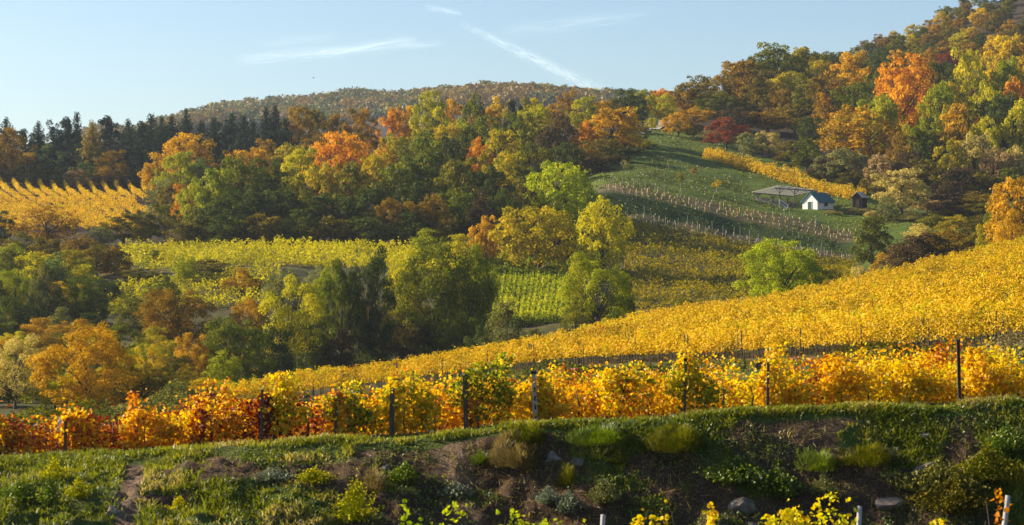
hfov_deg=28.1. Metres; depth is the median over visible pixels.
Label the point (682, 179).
fruit tree
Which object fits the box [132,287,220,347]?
deciduous tree
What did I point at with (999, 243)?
vine row
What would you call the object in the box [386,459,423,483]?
weed
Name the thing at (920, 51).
deciduous tree
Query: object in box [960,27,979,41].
deciduous tree
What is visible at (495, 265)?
vine row
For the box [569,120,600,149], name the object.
deciduous tree
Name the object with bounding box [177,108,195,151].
spruce tree
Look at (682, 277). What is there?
vine row
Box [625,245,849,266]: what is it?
vine row
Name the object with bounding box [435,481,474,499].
weed
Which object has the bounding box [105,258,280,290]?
vine row
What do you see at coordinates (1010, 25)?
deciduous tree
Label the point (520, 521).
front vine
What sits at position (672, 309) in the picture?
vine row
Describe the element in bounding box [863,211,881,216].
bush
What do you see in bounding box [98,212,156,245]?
deciduous tree
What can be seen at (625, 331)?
vine row
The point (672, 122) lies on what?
deciduous tree
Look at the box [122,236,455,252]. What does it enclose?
vine row
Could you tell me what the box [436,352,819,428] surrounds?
vine row
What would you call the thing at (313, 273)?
bush
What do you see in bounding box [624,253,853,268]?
vine row
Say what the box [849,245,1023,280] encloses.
vine row
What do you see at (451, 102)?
deciduous tree
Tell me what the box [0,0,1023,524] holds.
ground
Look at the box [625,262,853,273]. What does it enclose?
vine row
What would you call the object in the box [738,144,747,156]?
fruit tree
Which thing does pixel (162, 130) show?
spruce tree
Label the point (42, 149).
pine tree
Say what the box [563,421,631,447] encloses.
weed
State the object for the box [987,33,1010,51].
deciduous tree
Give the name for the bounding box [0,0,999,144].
sky
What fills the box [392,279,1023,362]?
vine row
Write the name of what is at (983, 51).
deciduous tree
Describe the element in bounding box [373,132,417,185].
deciduous tree
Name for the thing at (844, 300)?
vine row
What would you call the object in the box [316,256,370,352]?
deciduous tree
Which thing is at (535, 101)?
deciduous tree
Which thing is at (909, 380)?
vine row
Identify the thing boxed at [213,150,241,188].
deciduous tree
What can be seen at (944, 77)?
deciduous tree
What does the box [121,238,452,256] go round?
vine row
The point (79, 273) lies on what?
bush
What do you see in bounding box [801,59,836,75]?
deciduous tree
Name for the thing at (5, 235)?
deciduous tree
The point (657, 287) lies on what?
vine row
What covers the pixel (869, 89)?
deciduous tree
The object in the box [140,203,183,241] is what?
deciduous tree
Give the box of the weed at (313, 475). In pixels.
[296,465,337,485]
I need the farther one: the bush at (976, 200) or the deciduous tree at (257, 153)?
the deciduous tree at (257, 153)
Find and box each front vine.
[393,499,479,524]
[496,508,578,524]
[630,499,719,524]
[760,492,862,524]
[881,518,985,524]
[986,488,1011,524]
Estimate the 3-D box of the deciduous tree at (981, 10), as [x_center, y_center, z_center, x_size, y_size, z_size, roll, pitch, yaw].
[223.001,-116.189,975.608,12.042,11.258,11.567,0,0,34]
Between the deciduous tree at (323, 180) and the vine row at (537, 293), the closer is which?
the vine row at (537, 293)
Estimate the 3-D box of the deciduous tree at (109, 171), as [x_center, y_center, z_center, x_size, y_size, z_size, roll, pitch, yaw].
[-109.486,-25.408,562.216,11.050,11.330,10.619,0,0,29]
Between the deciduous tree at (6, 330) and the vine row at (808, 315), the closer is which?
the vine row at (808, 315)
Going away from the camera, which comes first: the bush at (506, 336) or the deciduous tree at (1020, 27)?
the bush at (506, 336)
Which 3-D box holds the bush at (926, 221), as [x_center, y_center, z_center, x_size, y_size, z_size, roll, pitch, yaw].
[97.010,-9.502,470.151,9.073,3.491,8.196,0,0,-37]
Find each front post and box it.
[600,514,605,524]
[856,506,861,524]
[1002,495,1009,524]
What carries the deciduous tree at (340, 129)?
on the ground at (682, 214)
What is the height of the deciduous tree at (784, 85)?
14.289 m
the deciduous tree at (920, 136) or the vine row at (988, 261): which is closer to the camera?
the vine row at (988, 261)
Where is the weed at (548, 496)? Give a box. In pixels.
[531,485,563,505]
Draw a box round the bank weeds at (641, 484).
[224,399,1023,524]
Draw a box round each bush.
[0,242,26,268]
[0,248,24,292]
[0,295,27,336]
[0,335,26,356]
[0,344,22,362]
[0,368,37,402]
[1,241,36,262]
[2,230,36,255]
[3,279,27,301]
[4,352,26,362]
[10,250,51,281]
[11,301,48,337]
[17,164,49,184]
[19,370,84,408]
[20,236,57,258]
[20,317,60,345]
[20,335,79,364]
[21,251,54,267]
[32,365,72,394]
[35,167,75,185]
[38,307,73,334]
[41,252,69,289]
[47,359,99,402]
[53,249,94,281]
[59,168,100,186]
[60,233,95,258]
[63,241,104,252]
[64,264,103,289]
[67,312,109,334]
[68,361,116,392]
[89,278,120,299]
[96,365,131,392]
[98,245,131,274]
[105,373,131,404]
[112,168,150,186]
[112,296,151,333]
[115,268,163,279]
[121,342,176,366]
[131,210,164,242]
[132,326,174,354]
[137,250,164,261]
[146,340,201,361]
[162,223,201,246]
[166,367,199,386]
[167,378,222,406]
[168,253,203,284]
[176,204,211,244]
[181,347,211,376]
[182,377,239,400]
[191,259,238,273]
[192,218,217,244]
[196,336,239,356]
[200,350,251,383]
[204,209,257,244]
[219,267,263,291]
[229,212,286,244]
[245,317,297,380]
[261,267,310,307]
[269,207,327,243]
[292,313,336,372]
[300,215,359,244]
[301,265,336,298]
[318,329,363,369]
[336,212,395,244]
[349,324,398,368]
[384,312,435,377]
[386,211,435,246]
[396,314,444,374]
[408,227,443,262]
[428,213,467,246]
[445,233,471,260]
[457,213,501,248]
[463,323,495,348]
[466,236,488,259]
[475,301,526,345]
[520,328,545,338]
[554,221,586,243]
[556,178,594,208]
[564,258,588,300]
[583,156,612,171]
[605,156,637,164]
[608,143,644,154]
[632,139,659,147]
[671,298,692,307]
[707,295,731,304]
[804,159,838,180]
[822,268,844,284]
[834,169,868,186]
[847,265,865,278]
[856,171,891,194]
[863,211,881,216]
[868,251,894,272]
[871,196,902,221]
[876,238,931,268]
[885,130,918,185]
[894,211,924,220]
[897,231,953,260]
[903,223,935,242]
[904,188,941,205]
[904,200,943,212]
[915,214,949,226]
[920,225,975,256]
[923,187,967,207]
[927,221,965,238]
[931,202,968,216]
[941,214,973,226]
[952,191,995,208]
[952,203,985,214]
[955,223,982,235]
[956,232,984,254]
[964,215,983,224]
[973,202,990,210]
[974,214,993,248]
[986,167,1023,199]
[993,207,1023,242]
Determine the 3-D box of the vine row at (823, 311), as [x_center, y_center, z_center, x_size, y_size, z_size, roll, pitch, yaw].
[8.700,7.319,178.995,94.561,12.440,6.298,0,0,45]
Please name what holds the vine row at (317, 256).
on the ground at (682, 214)
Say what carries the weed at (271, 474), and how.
on the ground at (682, 214)
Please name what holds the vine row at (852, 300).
on the ground at (682, 214)
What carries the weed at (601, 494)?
on the ground at (682, 214)
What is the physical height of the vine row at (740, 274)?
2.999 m
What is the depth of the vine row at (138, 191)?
543.76 m
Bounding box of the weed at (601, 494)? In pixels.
[584,476,622,504]
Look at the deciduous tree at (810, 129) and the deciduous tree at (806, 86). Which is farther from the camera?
the deciduous tree at (806, 86)
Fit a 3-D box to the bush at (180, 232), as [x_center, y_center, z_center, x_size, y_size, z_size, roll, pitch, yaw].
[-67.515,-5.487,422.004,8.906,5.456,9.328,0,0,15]
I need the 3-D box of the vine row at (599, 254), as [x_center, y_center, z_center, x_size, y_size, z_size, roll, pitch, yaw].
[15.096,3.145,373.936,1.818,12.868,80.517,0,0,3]
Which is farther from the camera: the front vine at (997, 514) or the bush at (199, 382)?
the bush at (199, 382)
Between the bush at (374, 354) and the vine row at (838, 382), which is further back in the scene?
the bush at (374, 354)
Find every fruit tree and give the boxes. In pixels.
[620,160,629,168]
[677,172,686,186]
[691,167,695,178]
[712,178,721,192]
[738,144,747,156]
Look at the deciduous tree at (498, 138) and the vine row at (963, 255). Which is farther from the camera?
the deciduous tree at (498, 138)
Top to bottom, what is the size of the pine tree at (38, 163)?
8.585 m
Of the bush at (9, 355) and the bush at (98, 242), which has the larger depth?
the bush at (98, 242)
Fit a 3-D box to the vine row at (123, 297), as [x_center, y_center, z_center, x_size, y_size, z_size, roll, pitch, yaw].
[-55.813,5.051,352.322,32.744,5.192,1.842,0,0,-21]
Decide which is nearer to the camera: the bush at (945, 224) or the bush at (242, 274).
the bush at (242, 274)
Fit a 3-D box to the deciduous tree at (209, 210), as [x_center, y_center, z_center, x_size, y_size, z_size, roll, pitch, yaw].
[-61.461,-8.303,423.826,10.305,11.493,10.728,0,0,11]
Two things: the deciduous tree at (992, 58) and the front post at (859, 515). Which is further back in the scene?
the deciduous tree at (992, 58)
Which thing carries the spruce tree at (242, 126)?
on the ground at (682, 214)
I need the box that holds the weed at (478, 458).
[469,450,490,465]
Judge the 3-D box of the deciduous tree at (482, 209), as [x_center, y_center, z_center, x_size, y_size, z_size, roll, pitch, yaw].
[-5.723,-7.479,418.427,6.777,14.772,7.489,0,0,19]
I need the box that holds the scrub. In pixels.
[842,209,863,212]
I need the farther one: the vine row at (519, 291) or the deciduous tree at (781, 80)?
the deciduous tree at (781, 80)
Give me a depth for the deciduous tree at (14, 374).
199.77 m
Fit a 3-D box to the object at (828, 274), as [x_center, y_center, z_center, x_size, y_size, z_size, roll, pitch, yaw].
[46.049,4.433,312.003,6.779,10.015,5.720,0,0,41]
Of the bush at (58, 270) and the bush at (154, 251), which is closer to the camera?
the bush at (58, 270)
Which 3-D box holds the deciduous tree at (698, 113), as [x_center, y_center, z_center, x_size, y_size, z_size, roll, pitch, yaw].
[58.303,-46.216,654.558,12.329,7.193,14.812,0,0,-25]
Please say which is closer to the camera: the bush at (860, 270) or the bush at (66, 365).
the bush at (66, 365)
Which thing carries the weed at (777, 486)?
on the ground at (682, 214)
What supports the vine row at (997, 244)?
on the ground at (682, 214)
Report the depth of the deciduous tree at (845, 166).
554.09 m
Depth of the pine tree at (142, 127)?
582.82 m
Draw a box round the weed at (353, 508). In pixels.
[331,468,384,522]
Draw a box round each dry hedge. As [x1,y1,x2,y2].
[803,334,970,375]
[955,331,1023,360]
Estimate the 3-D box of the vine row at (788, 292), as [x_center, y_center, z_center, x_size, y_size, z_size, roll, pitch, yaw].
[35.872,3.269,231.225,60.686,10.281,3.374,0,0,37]
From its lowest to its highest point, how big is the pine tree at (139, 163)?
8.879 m
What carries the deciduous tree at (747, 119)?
on the ground at (682, 214)
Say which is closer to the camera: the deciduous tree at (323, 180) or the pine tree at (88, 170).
the deciduous tree at (323, 180)
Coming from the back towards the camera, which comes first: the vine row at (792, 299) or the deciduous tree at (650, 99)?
the deciduous tree at (650, 99)
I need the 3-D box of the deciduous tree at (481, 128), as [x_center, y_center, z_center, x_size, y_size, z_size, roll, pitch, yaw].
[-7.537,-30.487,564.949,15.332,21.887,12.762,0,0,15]
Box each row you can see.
[0,176,88,228]
[0,189,75,227]
[0,195,62,226]
[0,203,47,225]
[0,209,36,226]
[0,214,22,224]
[0,383,330,456]
[0,383,382,455]
[2,176,136,184]
[10,177,100,226]
[23,178,113,226]
[37,179,122,229]
[47,376,437,452]
[49,178,134,224]
[62,179,130,215]
[75,180,125,212]
[88,179,137,214]
[92,256,280,288]
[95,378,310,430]
[96,286,279,311]
[98,264,279,293]
[98,287,279,314]
[99,269,279,299]
[99,277,279,304]
[100,179,149,211]
[101,280,276,309]
[102,274,280,301]
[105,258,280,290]
[106,376,519,449]
[113,179,137,200]
[118,234,454,252]
[118,235,431,253]
[119,251,456,270]
[120,241,470,258]
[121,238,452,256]
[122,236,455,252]
[123,249,454,266]
[124,250,457,268]
[126,180,149,201]
[126,241,466,263]
[128,245,472,260]
[128,247,471,265]
[139,180,147,192]
[178,368,562,445]
[224,301,1023,397]
[225,293,1023,391]
[225,294,1023,391]
[225,300,1023,397]
[225,301,1023,398]
[226,308,1023,397]
[227,296,1022,390]
[230,288,1023,388]
[231,293,1023,397]
[235,286,1006,385]
[235,301,1023,389]
[249,290,1023,384]
[252,284,1023,381]
[254,366,629,440]
[262,295,1022,382]
[266,288,1021,379]
[284,283,1023,377]
[299,281,1023,374]
[314,360,694,435]
[317,281,1023,369]
[335,276,1023,370]
[352,282,1023,382]
[363,280,1010,366]
[371,351,756,434]
[380,273,1023,363]
[386,274,1022,362]
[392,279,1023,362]
[414,273,1023,357]
[432,278,1018,353]
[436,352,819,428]
[445,272,1008,353]
[455,268,1022,351]
[461,278,1013,350]
[470,268,1023,347]
[478,264,1023,345]
[481,269,1011,347]
[484,247,493,315]
[486,248,500,323]
[492,250,504,325]
[496,255,509,320]
[501,249,516,324]
[504,267,1023,342]
[505,339,887,419]
[506,270,1023,342]
[508,259,521,322]
[513,254,527,322]
[518,253,533,324]
[524,256,538,325]
[529,258,543,325]
[536,256,549,325]
[541,254,555,323]
[546,257,560,322]
[547,264,1023,336]
[552,253,565,321]
[557,260,571,322]
[558,258,1023,333]
[564,252,575,319]
[571,265,1015,330]
[571,267,1023,334]
[575,263,1023,331]
[587,251,601,319]
[588,343,948,417]
[598,259,1021,326]
[601,263,1003,322]
[612,255,1013,319]
[624,233,853,263]
[624,249,846,268]
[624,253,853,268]
[624,261,848,273]
[625,218,851,259]
[625,221,850,262]
[625,234,852,263]
[625,242,854,265]
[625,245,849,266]
[625,256,851,269]
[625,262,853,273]
[626,229,852,263]
[626,238,852,264]
[626,259,1013,316]
[626,267,852,277]
[626,272,851,292]
[627,227,848,262]
[627,266,850,279]
[631,269,854,282]
[631,271,850,286]
[631,272,853,289]
[631,272,854,296]
[631,274,854,298]
[632,279,847,312]
[635,279,818,303]
[635,279,828,299]
[635,281,821,307]
[639,252,1023,313]
[652,251,1022,311]
[659,332,1014,412]
[664,253,1023,309]
[678,251,1020,306]
[696,251,1020,306]
[702,150,861,199]
[704,147,862,197]
[706,147,855,195]
[708,147,866,194]
[718,248,1023,304]
[718,250,1023,304]
[731,248,1023,302]
[739,244,1021,301]
[746,247,1020,298]
[748,333,1021,407]
[758,243,1022,302]
[776,245,1018,293]
[798,245,1012,288]
[807,342,1023,405]
[821,245,1023,286]
[829,243,1021,286]
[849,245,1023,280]
[858,245,1014,278]
[877,333,1023,403]
[879,240,1023,272]
[891,241,1023,270]
[915,239,1023,264]
[924,245,1023,261]
[933,235,1023,261]
[949,238,1022,254]
[949,329,1023,398]
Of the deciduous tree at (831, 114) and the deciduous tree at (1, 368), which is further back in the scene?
the deciduous tree at (831, 114)
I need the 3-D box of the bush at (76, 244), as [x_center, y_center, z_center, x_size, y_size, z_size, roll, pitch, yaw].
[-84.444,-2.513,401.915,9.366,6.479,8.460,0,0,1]
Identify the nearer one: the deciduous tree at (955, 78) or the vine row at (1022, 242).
the vine row at (1022, 242)
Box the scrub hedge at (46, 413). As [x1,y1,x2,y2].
[4,394,119,436]
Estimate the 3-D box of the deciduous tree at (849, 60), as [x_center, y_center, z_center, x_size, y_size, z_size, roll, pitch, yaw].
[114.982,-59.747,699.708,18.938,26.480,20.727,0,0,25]
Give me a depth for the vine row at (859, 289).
217.46 m
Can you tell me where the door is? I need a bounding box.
[807,201,811,208]
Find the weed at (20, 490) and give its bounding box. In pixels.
[0,476,43,504]
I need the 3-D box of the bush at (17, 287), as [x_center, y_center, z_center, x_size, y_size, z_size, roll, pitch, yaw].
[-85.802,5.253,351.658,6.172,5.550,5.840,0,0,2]
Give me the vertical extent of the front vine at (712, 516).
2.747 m
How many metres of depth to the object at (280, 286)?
344.48 m
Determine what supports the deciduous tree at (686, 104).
on the ground at (682, 214)
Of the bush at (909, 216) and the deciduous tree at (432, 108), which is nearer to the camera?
the bush at (909, 216)
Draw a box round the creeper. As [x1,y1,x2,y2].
[658,359,759,373]
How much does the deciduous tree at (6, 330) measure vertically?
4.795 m
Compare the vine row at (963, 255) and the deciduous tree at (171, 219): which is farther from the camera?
the deciduous tree at (171, 219)
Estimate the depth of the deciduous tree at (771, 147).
579.20 m
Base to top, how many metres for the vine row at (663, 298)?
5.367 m
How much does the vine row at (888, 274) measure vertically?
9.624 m
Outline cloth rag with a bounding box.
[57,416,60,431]
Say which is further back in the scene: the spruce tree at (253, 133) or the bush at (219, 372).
the spruce tree at (253, 133)
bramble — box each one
[886,455,989,494]
[906,472,992,515]
[947,440,1023,485]
[974,418,1023,456]
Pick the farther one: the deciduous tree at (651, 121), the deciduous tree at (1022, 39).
the deciduous tree at (1022, 39)
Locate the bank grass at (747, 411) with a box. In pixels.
[0,393,1023,524]
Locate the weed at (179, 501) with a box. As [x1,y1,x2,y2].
[164,493,189,510]
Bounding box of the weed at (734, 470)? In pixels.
[693,454,771,485]
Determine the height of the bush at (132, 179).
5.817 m
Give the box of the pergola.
[752,185,816,207]
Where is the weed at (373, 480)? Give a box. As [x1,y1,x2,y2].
[362,462,386,491]
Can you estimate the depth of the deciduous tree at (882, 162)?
544.39 m
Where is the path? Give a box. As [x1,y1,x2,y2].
[636,118,668,133]
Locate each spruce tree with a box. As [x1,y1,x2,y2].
[0,116,22,182]
[27,120,47,178]
[71,111,85,151]
[73,119,113,184]
[107,119,136,178]
[135,113,157,157]
[146,115,170,168]
[163,114,185,152]
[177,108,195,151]
[184,120,211,160]
[206,117,228,143]
[227,111,238,142]
[233,114,249,145]
[237,119,261,177]
[259,105,276,151]
[268,103,280,141]
[272,117,298,173]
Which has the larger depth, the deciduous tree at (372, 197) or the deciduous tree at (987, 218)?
the deciduous tree at (372, 197)
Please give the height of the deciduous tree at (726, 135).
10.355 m
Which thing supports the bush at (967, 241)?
on the ground at (682, 214)
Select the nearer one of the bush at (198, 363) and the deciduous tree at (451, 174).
the bush at (198, 363)
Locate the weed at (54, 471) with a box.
[38,455,70,482]
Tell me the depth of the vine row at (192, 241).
399.34 m
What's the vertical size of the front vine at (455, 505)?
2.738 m
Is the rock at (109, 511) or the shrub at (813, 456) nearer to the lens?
the rock at (109, 511)
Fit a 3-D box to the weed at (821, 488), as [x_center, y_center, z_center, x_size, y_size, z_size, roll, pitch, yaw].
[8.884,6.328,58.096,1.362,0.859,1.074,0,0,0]
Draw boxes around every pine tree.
[0,143,31,178]
[8,157,54,183]
[15,128,31,151]
[28,144,65,174]
[40,119,66,172]
[44,154,77,177]
[59,116,79,174]
[59,142,89,173]
[68,156,120,184]
[95,115,128,162]
[101,140,147,175]
[123,157,155,181]
[124,121,152,170]
[130,136,174,175]
[195,134,228,169]
[214,118,237,167]
[217,131,254,169]
[249,129,286,169]
[503,100,523,143]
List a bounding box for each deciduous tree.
[0,127,38,183]
[0,205,84,241]
[0,210,15,244]
[0,238,18,252]
[0,268,39,320]
[0,280,12,301]
[0,322,17,335]
[0,331,33,350]
[0,333,44,408]
[0,356,11,392]
[23,320,146,416]
[24,264,68,318]
[24,333,89,355]
[35,238,70,254]
[43,319,109,338]
[47,274,108,324]
[48,281,85,307]
[72,287,109,323]
[73,243,133,275]
[83,225,117,244]
[90,149,130,185]
[91,323,146,357]
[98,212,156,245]
[110,359,169,403]
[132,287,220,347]
[134,343,168,372]
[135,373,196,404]
[137,152,176,189]
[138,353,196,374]
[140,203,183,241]
[141,178,176,218]
[141,275,181,318]
[149,151,199,194]
[152,182,193,228]
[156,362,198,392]
[161,132,218,185]
[170,183,194,221]
[174,332,213,377]
[175,176,212,225]
[178,157,216,192]
[191,195,238,243]
[193,167,252,221]
[202,316,278,386]
[204,155,276,227]
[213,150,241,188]
[214,188,275,232]
[222,147,272,187]
[229,296,273,343]
[247,188,303,233]
[252,158,293,222]
[256,138,283,178]
[258,273,325,359]
[268,146,320,215]
[270,141,304,180]
[280,105,320,153]
[282,188,327,234]
[298,108,330,145]
[299,130,373,206]
[300,134,332,173]
[305,161,348,214]
[307,262,340,343]
[309,191,366,243]
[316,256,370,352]
[320,113,348,164]
[329,161,373,222]
[333,285,367,350]
[334,122,361,157]
[340,241,396,364]
[341,107,380,161]
[345,183,390,234]
[354,152,398,213]
[367,141,397,190]
[367,299,404,352]
[371,161,419,225]
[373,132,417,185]
[374,197,419,245]
[375,107,408,151]
[377,245,435,346]
[390,180,439,236]
[390,234,498,354]
[391,105,424,149]
[391,140,460,206]
[392,128,457,200]
[408,89,452,140]
[413,193,449,236]
[427,157,479,219]
[428,122,464,159]
[430,135,478,192]
[435,111,457,127]
[435,188,477,233]
[436,238,499,344]
[440,116,479,160]
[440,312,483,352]
[441,98,467,122]
[457,165,512,221]
[461,113,504,165]
[462,93,485,146]
[463,136,494,190]
[467,190,500,238]
[467,215,502,259]
[468,106,501,143]
[477,128,526,188]
[483,187,524,248]
[484,150,539,217]
[485,96,511,151]
[488,204,583,275]
[493,110,534,165]
[506,141,555,187]
[506,183,543,245]
[511,166,555,216]
[516,103,566,167]
[517,97,551,143]
[521,160,599,245]
[534,110,584,166]
[541,102,569,132]
[545,141,589,175]
[555,90,581,137]
[556,249,637,327]
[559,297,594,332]
[564,96,598,132]
[567,143,603,172]
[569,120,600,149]
[570,195,636,279]
[578,106,644,154]
[580,138,625,160]
[586,100,613,127]
[600,99,625,122]
[606,262,636,318]
[609,88,648,122]
[625,120,651,143]
[630,88,656,125]
[644,118,657,128]
[645,88,673,115]
[653,93,677,123]
[658,112,695,136]
[666,88,701,114]
[669,75,733,112]
[676,107,715,123]
[681,124,705,136]
[692,90,743,120]
[699,131,721,144]
[701,59,769,106]
[705,116,751,149]
[706,110,763,128]
[720,67,754,89]
[731,85,777,115]
[731,237,821,299]
[736,131,765,156]
[738,78,770,107]
[747,53,767,79]
[749,110,789,132]
[752,69,776,84]
[754,42,807,83]
[754,131,784,157]
[764,70,808,109]
[764,85,778,109]
[768,87,792,118]
[771,103,812,134]
[772,140,805,165]
[777,46,829,78]
[778,72,806,97]
[786,137,823,170]
[790,78,831,116]
[793,116,826,140]
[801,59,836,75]
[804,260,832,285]
[807,73,857,115]
[809,147,875,178]
[811,92,836,141]
[813,104,906,167]
[814,55,839,73]
[816,70,841,78]
[818,112,856,150]
[819,61,845,74]
[822,51,839,58]
[823,49,873,101]
[823,54,838,61]
[827,54,843,70]
[830,80,871,133]
[849,47,866,54]
[850,215,894,271]
[851,93,898,153]
[856,40,868,54]
[857,67,897,104]
[859,52,882,75]
[863,42,879,55]
[863,154,895,185]
[867,97,905,159]
[869,46,894,57]
[870,34,886,47]
[870,166,931,215]
[872,52,943,142]
[872,58,898,73]
[876,36,896,50]
[879,47,896,59]
[886,49,908,66]
[886,152,922,191]
[887,39,912,53]
[887,52,910,68]
[888,30,900,37]
[888,35,904,50]
[894,35,908,48]
[898,33,918,46]
[901,122,938,173]
[903,24,929,39]
[905,35,925,53]
[905,53,930,71]
[909,159,948,194]
[911,48,931,58]
[911,93,928,115]
[912,27,930,44]
[912,76,946,95]
[916,60,958,132]
[916,79,963,155]
[918,33,936,46]
[918,129,949,193]
[919,19,938,31]
[920,40,944,52]
[923,45,954,64]
[924,24,947,40]
[927,139,971,199]
[929,165,979,198]
[933,6,954,19]
[933,11,953,29]
[934,45,944,60]
[935,40,959,53]
[935,52,962,66]
[935,62,962,81]
[936,102,980,165]
[937,25,960,42]
[937,81,971,139]
[942,46,987,133]
[947,9,969,22]
[948,17,967,32]
[948,32,969,50]
[949,69,968,85]
[952,132,993,184]
[953,0,975,11]
[956,170,1001,201]
[957,42,986,61]
[958,26,980,34]
[960,2,976,14]
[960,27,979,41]
[960,31,982,47]
[962,79,1006,131]
[967,7,991,26]
[967,115,1003,170]
[970,0,997,7]
[970,13,991,31]
[970,34,988,46]
[970,49,994,70]
[970,91,1023,168]
[973,56,1000,74]
[977,32,1023,97]
[978,2,995,13]
[978,146,1015,184]
[981,15,1006,34]
[983,35,1009,55]
[983,175,1023,243]
[983,195,1005,244]
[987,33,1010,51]
[987,43,1020,65]
[987,55,1023,126]
[991,6,1013,21]
[991,9,1008,25]
[995,98,1023,165]
[996,19,1023,36]
[999,30,1016,37]
[999,144,1023,180]
[1001,0,1016,13]
[1003,76,1023,144]
[1008,36,1023,56]
[1012,20,1023,36]
[1014,43,1023,58]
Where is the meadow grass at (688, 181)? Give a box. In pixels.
[581,129,1023,260]
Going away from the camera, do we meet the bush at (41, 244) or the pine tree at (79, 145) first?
the bush at (41, 244)
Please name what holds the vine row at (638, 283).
on the ground at (682, 214)
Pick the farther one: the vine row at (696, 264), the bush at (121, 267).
the vine row at (696, 264)
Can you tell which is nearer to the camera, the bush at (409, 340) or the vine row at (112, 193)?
the bush at (409, 340)
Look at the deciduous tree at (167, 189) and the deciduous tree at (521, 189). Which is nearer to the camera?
the deciduous tree at (521, 189)
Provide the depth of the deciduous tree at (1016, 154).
548.87 m
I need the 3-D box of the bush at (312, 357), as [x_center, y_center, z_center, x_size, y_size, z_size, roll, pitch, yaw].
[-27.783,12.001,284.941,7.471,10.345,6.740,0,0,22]
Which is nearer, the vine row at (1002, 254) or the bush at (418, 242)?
the vine row at (1002, 254)
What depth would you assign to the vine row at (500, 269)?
373.13 m
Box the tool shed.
[851,192,867,208]
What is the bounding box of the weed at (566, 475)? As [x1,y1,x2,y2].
[555,462,580,487]
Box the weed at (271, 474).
[246,465,298,481]
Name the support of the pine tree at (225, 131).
on the ground at (682, 214)
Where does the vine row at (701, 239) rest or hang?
on the ground at (682, 214)
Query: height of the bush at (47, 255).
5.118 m
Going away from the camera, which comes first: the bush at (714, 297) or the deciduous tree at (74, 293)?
the bush at (714, 297)
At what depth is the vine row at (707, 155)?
535.41 m
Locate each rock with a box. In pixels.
[105,506,120,517]
[381,465,388,470]
[544,451,560,462]
[570,457,583,465]
[728,497,756,513]
[745,521,762,524]
[875,497,903,510]
[910,462,934,477]
[919,433,929,438]
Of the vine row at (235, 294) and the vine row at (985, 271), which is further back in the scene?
the vine row at (235, 294)
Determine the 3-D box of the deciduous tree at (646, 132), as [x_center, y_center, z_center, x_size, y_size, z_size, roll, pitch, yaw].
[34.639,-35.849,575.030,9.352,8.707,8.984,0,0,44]
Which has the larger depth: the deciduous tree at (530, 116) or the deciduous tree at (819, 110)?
the deciduous tree at (819, 110)
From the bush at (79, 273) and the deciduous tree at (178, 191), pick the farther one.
the deciduous tree at (178, 191)
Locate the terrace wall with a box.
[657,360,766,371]
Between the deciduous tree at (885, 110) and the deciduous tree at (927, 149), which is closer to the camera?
the deciduous tree at (927, 149)
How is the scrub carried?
on the ground at (682, 214)
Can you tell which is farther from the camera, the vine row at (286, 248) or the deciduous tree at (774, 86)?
the deciduous tree at (774, 86)
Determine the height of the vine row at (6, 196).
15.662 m
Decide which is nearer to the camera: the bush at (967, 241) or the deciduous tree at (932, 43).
the bush at (967, 241)
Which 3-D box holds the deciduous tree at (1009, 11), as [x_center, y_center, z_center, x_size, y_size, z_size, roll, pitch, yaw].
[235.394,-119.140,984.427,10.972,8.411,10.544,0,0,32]
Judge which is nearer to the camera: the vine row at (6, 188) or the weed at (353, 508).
the weed at (353, 508)
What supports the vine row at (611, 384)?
on the ground at (682, 214)
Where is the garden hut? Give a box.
[800,192,835,209]
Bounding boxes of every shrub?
[487,427,540,468]
[503,423,549,444]
[641,420,707,453]
[791,444,840,471]
[834,438,898,469]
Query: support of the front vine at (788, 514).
on the ground at (682, 214)
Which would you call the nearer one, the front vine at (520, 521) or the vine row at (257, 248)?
the front vine at (520, 521)
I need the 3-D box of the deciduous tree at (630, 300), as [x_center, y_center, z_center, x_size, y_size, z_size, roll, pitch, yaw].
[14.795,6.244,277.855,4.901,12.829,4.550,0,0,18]
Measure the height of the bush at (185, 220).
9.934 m
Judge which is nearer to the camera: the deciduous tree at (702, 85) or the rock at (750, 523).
the rock at (750, 523)
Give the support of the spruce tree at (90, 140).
on the ground at (682, 214)
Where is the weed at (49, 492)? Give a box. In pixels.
[35,469,64,507]
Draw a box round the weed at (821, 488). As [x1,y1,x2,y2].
[804,471,847,500]
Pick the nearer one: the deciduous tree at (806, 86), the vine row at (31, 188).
the vine row at (31, 188)
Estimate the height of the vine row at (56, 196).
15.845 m
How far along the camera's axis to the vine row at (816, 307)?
183.83 m
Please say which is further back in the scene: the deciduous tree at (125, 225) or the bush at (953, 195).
the bush at (953, 195)
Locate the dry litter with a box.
[187,415,1001,524]
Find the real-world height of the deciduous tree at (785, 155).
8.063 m
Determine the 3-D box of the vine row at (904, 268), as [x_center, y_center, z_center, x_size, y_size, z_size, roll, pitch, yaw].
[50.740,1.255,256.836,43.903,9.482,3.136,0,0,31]
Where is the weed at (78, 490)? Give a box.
[64,477,92,498]
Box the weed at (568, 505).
[552,486,590,514]
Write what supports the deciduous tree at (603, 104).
on the ground at (682, 214)
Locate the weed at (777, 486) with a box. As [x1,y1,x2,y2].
[749,463,805,499]
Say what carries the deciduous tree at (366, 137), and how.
on the ground at (682, 214)
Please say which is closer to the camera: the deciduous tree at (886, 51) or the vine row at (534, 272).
the vine row at (534, 272)
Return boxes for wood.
[28,80,697,149]

